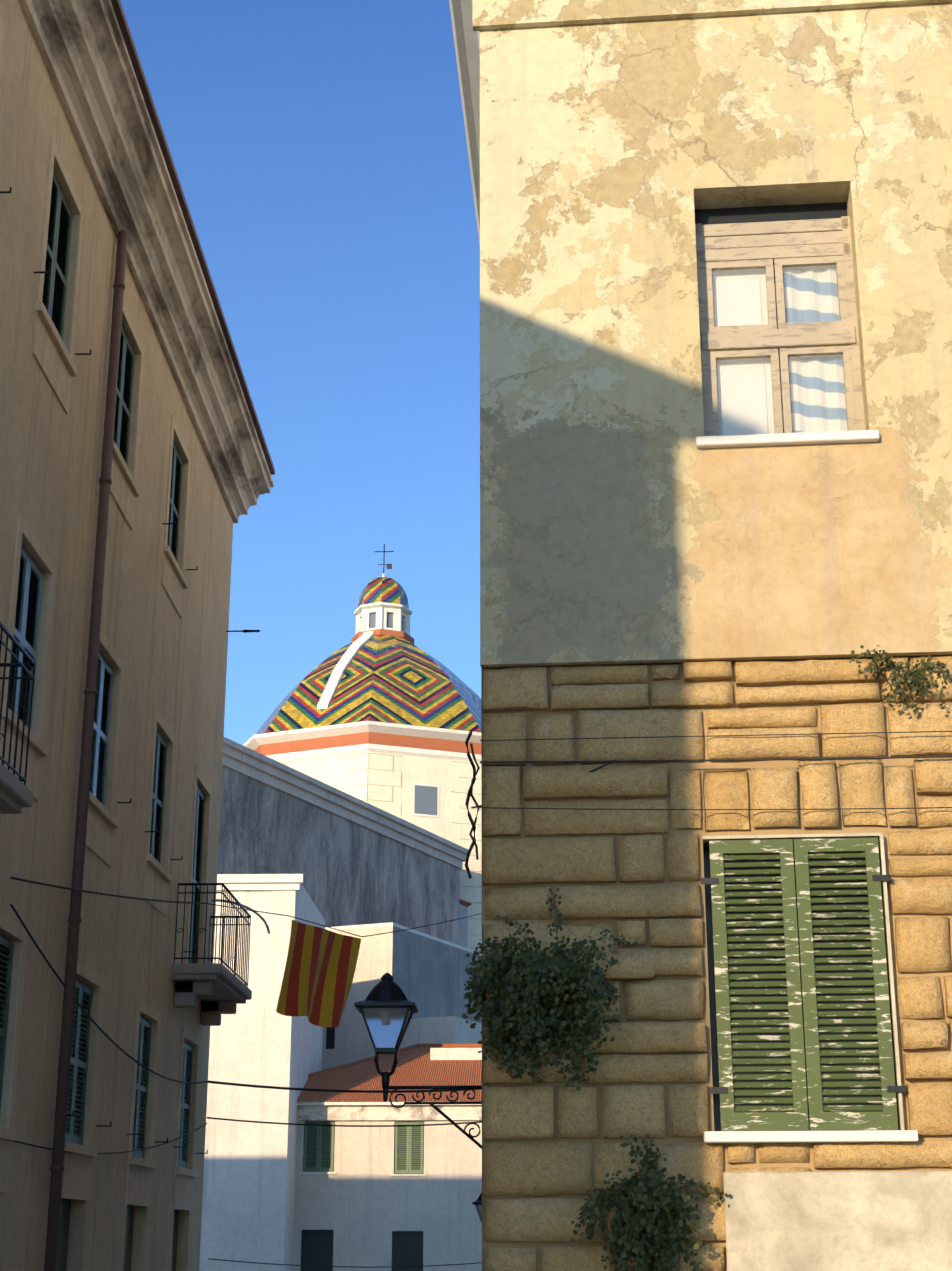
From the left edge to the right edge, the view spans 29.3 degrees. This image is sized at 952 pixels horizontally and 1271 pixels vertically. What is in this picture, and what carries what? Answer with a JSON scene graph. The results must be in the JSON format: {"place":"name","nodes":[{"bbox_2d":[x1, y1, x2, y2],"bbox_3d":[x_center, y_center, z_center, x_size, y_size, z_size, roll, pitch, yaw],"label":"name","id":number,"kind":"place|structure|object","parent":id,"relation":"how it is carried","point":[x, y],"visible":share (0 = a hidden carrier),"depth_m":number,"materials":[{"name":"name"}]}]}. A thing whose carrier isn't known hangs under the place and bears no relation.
{"place":"outdoors","nodes":[
{"label":"outdoors","id":0,"kind":"place"},
{"bbox_2d":[0,0,274,1270],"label":"building","id":1,"kind":"structure","parent":0,"point":[116,528],"depth_m":20.49,"materials":[{"name":"paint"}]},
{"bbox_2d":[0,621,269,1025],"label":"balconies","id":2,"kind":"structure","parent":1,"relation":"attached to","point":[218,989],"depth_m":24.87,"materials":[{"name":"black metal"}]},
{"bbox_2d":[19,0,273,522],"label":"roof cornice","id":3,"kind":"structure","parent":1,"relation":"attached to","point":[82,47],"depth_m":22.24,"materials":[{"name":"grey stone"}]},
{"bbox_2d":[120,0,480,744],"label":"sky","id":4,"kind":"structure","parent":0,"point":[318,149],"materials":[{"name":"blue"}]},
{"bbox_2d":[217,737,470,944],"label":"church nave","id":5,"kind":"structure","parent":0,"point":[353,860],"depth_m":70.06,"materials":[{"name":"grey paint"}]},
{"bbox_2d":[243,721,481,952],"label":"dome drum","id":6,"kind":"object","parent":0,"point":[420,776],"visible":0.1,"depth_m":83.79,"materials":[{"name":"white paint"}]},
{"bbox_2d":[255,634,480,734],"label":"church dome","id":7,"kind":"structure","parent":6,"relation":"on","point":[394,679],"depth_m":86.71,"materials":[{"name":"multicoloured tile"}]},
{"bbox_2d":[317,631,373,709],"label":"dome stair","id":8,"kind":"object","parent":7,"relation":"on","point":[343,664],"visible":0.96,"depth_m":87.77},
{"bbox_2d":[351,602,413,643],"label":"lantern tower","id":9,"kind":"structure","parent":7,"relation":"on","point":[385,618],"depth_m":92.02,"materials":[{"name":"white paint"}]},
{"bbox_2d":[358,544,408,608],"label":"cupola dome","id":10,"kind":"structure","parent":9,"relation":"on","point":[383,588],"depth_m":92.58,"materials":[{"name":"multicoloured tile"}]},
{"bbox_2d":[459,898,471,947],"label":"church block","id":11,"kind":"structure","parent":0,"point":[463,906],"depth_m":82.05,"materials":[{"name":"white paint"}]},
{"bbox_2d":[472,1192,481,1222],"bbox_3d":[0.403,7.444,22.655,0.889,1.175,0.400,-1,-19,2],"label":"street lamp","id":12,"kind":"object","parent":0,"point":[477,1203],"visible":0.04,"depth_m":22.62,"materials":[{"name":"black metal"}]},
{"bbox_2d":[473,0,951,1270],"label":"building","id":13,"kind":"structure","parent":0,"point":[623,520],"depth_m":12.40,"materials":[{"name":"beige paint"}]},
{"bbox_2d":[354,973,481,1148],"bbox_3d":[-0.361,2.823,12.048,0.873,1.175,0.400,-1,-19,2],"label":"street lamp","id":14,"kind":"object","parent":13,"relation":"attached to","point":[386,1008],"visible":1,"depth_m":12.01,"materials":[{"name":"black metal"}]},
{"bbox_2d":[449,0,479,244],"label":"roof eave","id":15,"kind":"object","parent":13,"relation":"attached to","point":[467,42],"depth_m":21.14,"materials":[{"name":"white paint"}]},
{"bbox_2d":[10,731,951,1267],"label":"cables","id":16,"kind":"object","parent":13,"relation":"attached to","point":[478,807],"visible":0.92,"depth_m":17.11,"materials":[{"name":"grey plastic"}]},
{"bbox_2d":[276,920,360,1028],"bbox_3d":[-2.309,5.031,26.833,0.199,1.440,1.834,-11,-21,29],"label":"flag","id":17,"kind":"object","parent":16,"relation":"attached to","point":[319,971],"visible":1,"depth_m":26.80,"materials":[{"name":"multicoloured fabric"}]},
{"bbox_2d":[462,888,637,1090],"bbox_3d":[0.460,2.218,11.435,1.114,1.254,0.564,-3,-19,8],"label":"caper bush","id":18,"kind":"object","parent":13,"relation":"attached to","point":[532,991],"visible":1,"depth_m":11.39,"materials":[{"name":"green plant"}]},
{"bbox_2d":[570,1134,730,1270],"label":"caper bush","id":19,"kind":"object","parent":13,"relation":"attached to","point":[650,1209],"visible":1,"depth_m":10.97,"materials":[{"name":"green plant"}]},
{"bbox_2d":[694,202,879,448],"bbox_3d":[2.182,-2.274,13.140,1.260,2.090,0.390,-2,-19,5],"label":"window","id":20,"kind":"structure","parent":13,"relation":"in","point":[780,352],"depth_m":13.20,"materials":[{"name":"wood"}]},
{"bbox_2d":[700,837,906,1130],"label":"green shutters","id":21,"kind":"object","parent":13,"relation":"attached to","point":[846,1038],"visible":0.96,"depth_m":11.54,"materials":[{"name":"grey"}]},
{"bbox_2d":[849,645,951,712],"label":"hanging plant","id":22,"kind":"object","parent":13,"relation":"attached to","point":[919,685],"visible":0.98,"depth_m":12.04,"materials":[{"name":"green plant"}]},
{"label":"ground","id":23,"kind":"structure","parent":0,"visible":0},
{"bbox_2d":[199,874,324,1270],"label":"white building","id":24,"kind":"structure","parent":23,"relation":"on","point":[248,1200],"depth_m":51.66,"materials":[{"name":"paint"}]},
{"bbox_2d":[293,1101,481,1270],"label":"pink building","id":25,"kind":"structure","parent":23,"relation":"on","point":[384,1196],"depth_m":52.58,"materials":[{"name":"paint"}]},
{"bbox_2d":[297,1043,481,1101],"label":"tiled roof","id":26,"kind":"structure","parent":25,"relation":"on","point":[452,1064],"depth_m":56.22,"materials":[{"name":"tile"}]},
{"bbox_2d":[321,922,481,1101],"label":"church annexes","id":27,"kind":"structure","parent":23,"relation":"on","point":[429,974],"depth_m":66.13,"materials":[{"name":"white paint"}]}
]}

